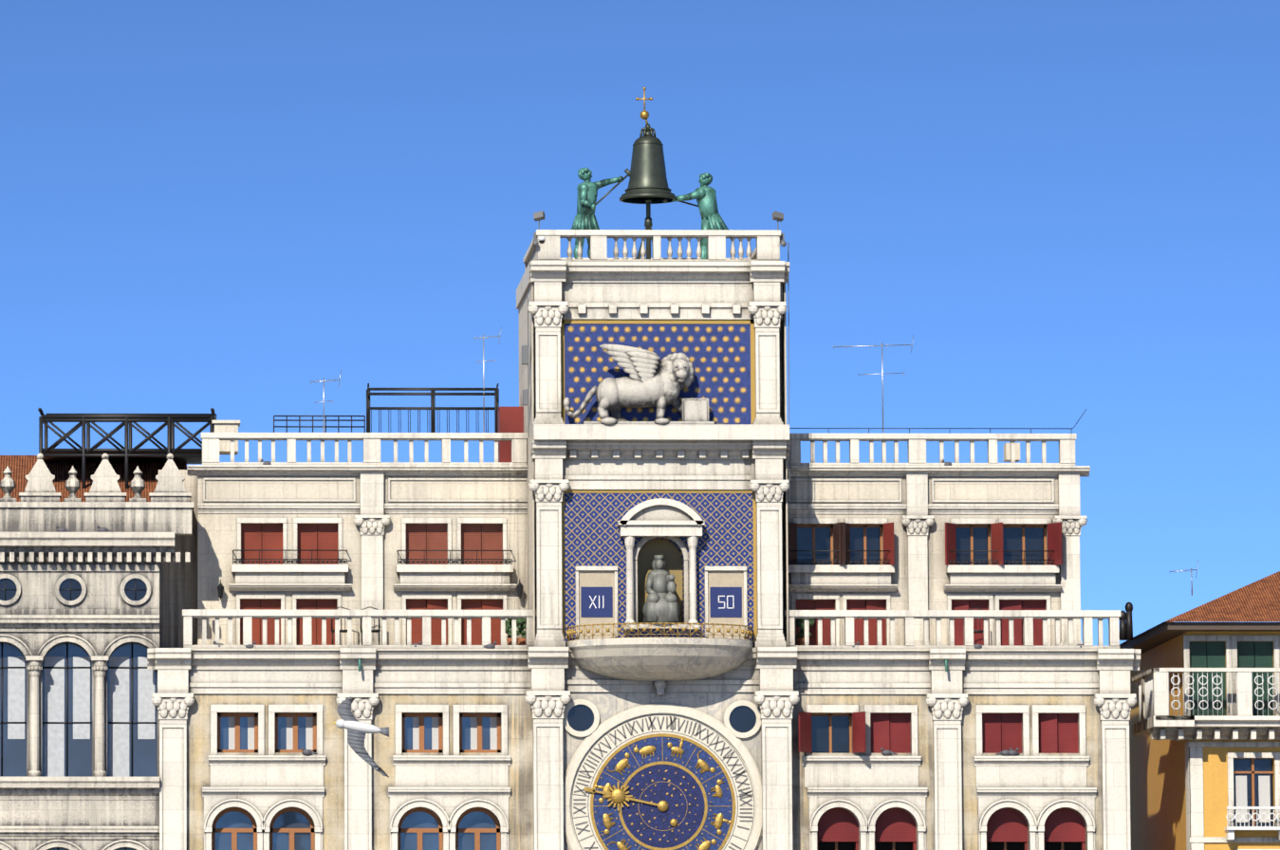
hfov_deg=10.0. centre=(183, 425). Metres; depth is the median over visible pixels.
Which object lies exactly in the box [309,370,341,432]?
aerial
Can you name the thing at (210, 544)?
wing attic walls
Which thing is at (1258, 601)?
yellow house roof
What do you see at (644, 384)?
st mark lion
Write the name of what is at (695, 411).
lion book and plinth
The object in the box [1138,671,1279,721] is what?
iron balcony
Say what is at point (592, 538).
mosaic wall panel
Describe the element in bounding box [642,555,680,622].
madonna statue
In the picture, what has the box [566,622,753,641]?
tower balcony railing
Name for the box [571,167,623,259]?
moor
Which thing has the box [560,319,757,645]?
gilt tower borders
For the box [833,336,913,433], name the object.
aerial
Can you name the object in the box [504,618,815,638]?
terrace plant foliage
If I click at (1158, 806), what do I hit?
yellow house walls
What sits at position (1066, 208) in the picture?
sky
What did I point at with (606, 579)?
tower door panels
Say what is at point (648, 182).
bell
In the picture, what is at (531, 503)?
tower body
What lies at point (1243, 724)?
yellow house trim
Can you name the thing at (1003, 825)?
crimson shutters
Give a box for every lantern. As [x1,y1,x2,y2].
[217,579,223,599]
[516,578,523,598]
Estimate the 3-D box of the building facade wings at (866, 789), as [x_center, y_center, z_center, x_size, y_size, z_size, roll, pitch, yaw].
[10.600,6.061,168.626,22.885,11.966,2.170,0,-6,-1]
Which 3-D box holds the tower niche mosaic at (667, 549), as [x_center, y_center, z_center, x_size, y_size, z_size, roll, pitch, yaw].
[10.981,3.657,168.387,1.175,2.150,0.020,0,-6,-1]
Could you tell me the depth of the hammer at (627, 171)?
171.14 m
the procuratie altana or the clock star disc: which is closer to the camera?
the clock star disc
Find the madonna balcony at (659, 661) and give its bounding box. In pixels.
[566,637,753,695]
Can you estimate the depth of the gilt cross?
171.40 m
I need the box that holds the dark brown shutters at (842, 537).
[787,521,850,564]
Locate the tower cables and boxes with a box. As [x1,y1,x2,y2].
[521,241,790,482]
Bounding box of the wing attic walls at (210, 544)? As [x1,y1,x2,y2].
[157,469,1060,648]
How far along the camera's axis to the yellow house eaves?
168.96 m
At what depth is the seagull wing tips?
145.44 m
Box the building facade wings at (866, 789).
[147,432,1141,849]
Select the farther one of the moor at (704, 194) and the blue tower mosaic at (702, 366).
the moor at (704, 194)
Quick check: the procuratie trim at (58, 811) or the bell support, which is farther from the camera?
the bell support
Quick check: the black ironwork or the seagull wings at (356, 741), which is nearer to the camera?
the seagull wings at (356, 741)
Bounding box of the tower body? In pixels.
[518,282,788,647]
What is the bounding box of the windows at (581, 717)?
[0,527,1273,849]
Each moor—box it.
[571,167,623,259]
[671,172,728,259]
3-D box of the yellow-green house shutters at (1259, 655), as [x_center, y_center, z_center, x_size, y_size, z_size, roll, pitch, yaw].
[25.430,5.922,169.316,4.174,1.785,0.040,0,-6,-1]
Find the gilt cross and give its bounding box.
[635,87,652,124]
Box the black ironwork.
[0,549,1054,849]
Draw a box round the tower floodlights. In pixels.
[532,210,786,246]
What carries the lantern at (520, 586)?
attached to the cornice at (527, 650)
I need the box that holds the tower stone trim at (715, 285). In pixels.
[516,229,799,849]
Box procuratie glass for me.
[0,643,157,849]
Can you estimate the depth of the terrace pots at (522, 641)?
168.88 m
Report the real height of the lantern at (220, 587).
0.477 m
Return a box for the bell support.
[636,202,652,259]
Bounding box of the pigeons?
[55,257,1084,756]
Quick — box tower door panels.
[578,570,743,636]
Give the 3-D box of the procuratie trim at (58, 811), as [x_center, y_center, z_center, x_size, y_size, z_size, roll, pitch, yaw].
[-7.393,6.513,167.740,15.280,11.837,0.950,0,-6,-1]
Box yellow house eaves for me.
[1119,622,1279,653]
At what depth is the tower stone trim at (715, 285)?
167.86 m
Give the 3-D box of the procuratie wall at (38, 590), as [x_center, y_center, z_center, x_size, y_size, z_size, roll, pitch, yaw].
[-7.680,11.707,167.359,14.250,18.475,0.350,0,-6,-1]
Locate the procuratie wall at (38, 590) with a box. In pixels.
[0,561,159,849]
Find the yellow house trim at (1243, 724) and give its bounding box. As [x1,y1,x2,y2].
[1131,635,1279,849]
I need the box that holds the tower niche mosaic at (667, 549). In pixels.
[637,538,682,622]
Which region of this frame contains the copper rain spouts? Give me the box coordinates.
[358,658,947,671]
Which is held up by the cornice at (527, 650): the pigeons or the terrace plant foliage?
the pigeons
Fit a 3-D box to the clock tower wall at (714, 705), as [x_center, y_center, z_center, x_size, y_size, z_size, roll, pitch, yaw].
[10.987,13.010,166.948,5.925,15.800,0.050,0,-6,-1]
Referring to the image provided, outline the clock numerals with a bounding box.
[571,714,754,849]
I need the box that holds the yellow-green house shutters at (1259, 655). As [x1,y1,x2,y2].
[1189,641,1273,715]
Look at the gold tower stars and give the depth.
168.39 m
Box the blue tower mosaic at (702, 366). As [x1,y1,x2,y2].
[564,323,751,424]
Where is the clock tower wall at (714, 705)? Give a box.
[532,692,761,849]
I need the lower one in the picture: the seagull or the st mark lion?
the seagull
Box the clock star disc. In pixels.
[621,764,704,848]
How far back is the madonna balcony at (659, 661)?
166.69 m
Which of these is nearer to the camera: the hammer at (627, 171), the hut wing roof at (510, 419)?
the hammer at (627, 171)
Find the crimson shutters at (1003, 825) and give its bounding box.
[798,521,1085,841]
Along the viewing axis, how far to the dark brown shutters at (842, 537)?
169.88 m
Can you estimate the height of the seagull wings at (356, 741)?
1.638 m
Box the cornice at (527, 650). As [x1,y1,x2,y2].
[190,649,1097,651]
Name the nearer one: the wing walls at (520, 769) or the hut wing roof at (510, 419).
the wing walls at (520, 769)
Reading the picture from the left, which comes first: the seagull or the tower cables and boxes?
the seagull
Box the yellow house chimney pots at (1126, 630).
[1118,601,1132,640]
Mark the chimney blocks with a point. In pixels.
(226, 426)
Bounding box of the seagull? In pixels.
[335,719,380,733]
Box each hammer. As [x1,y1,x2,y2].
[588,168,630,211]
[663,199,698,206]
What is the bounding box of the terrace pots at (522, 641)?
[506,637,804,645]
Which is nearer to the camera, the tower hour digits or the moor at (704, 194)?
the tower hour digits
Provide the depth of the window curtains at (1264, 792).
168.18 m
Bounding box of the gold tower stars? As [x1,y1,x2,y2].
[568,325,746,424]
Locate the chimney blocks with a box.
[211,420,1020,462]
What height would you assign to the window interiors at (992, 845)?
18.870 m
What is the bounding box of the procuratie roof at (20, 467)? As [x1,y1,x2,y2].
[0,455,186,501]
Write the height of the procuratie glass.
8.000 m
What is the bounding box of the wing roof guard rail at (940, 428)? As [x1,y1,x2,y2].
[789,408,1086,433]
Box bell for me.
[619,124,676,204]
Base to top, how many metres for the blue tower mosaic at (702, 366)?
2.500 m
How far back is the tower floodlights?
168.56 m
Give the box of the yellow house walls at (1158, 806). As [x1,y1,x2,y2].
[1129,631,1279,849]
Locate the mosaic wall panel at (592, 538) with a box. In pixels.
[564,492,754,648]
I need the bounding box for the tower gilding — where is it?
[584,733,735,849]
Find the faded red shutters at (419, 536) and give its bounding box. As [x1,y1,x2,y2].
[405,523,502,564]
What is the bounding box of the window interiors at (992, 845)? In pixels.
[259,524,1080,849]
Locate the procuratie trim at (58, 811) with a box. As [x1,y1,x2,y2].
[0,453,194,849]
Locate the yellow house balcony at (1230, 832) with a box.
[1224,806,1279,840]
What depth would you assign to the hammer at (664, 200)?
171.18 m
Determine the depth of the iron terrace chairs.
169.14 m
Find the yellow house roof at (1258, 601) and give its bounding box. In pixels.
[1119,571,1279,646]
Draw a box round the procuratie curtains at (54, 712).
[7,656,154,777]
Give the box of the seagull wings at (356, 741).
[336,697,389,776]
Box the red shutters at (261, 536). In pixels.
[240,523,502,645]
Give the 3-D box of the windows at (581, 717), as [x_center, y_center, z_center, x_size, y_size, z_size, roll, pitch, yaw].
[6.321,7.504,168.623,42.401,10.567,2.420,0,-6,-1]
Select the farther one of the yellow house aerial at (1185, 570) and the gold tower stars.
the yellow house aerial at (1185, 570)
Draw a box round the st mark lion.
[562,344,694,425]
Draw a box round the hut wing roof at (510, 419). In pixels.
[497,407,523,462]
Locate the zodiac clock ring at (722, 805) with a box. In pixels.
[593,736,732,849]
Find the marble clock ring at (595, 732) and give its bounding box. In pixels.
[562,699,761,849]
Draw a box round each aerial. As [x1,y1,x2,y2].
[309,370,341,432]
[473,330,500,432]
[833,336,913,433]
[1169,561,1198,595]
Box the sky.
[0,0,1279,646]
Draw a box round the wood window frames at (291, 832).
[211,524,1273,849]
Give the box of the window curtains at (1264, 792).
[228,717,1270,822]
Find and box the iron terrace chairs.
[331,606,983,645]
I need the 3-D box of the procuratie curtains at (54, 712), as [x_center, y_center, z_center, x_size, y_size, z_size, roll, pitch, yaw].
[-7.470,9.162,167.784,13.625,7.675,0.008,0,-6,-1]
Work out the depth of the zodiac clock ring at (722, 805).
167.36 m
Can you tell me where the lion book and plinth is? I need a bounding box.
[582,398,714,424]
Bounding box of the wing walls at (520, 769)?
[186,693,1102,849]
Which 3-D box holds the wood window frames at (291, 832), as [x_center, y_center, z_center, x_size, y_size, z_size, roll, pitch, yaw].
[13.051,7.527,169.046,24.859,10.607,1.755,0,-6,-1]
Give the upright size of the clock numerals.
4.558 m
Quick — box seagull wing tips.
[349,698,389,777]
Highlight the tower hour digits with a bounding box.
[589,595,734,608]
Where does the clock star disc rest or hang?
attached to the tower body
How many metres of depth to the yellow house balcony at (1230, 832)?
168.45 m
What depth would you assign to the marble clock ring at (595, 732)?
167.42 m
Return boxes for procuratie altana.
[37,408,217,488]
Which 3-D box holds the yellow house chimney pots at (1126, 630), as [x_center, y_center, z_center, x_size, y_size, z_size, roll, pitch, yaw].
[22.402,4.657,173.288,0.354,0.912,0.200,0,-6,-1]
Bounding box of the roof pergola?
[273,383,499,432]
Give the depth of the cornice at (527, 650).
167.67 m

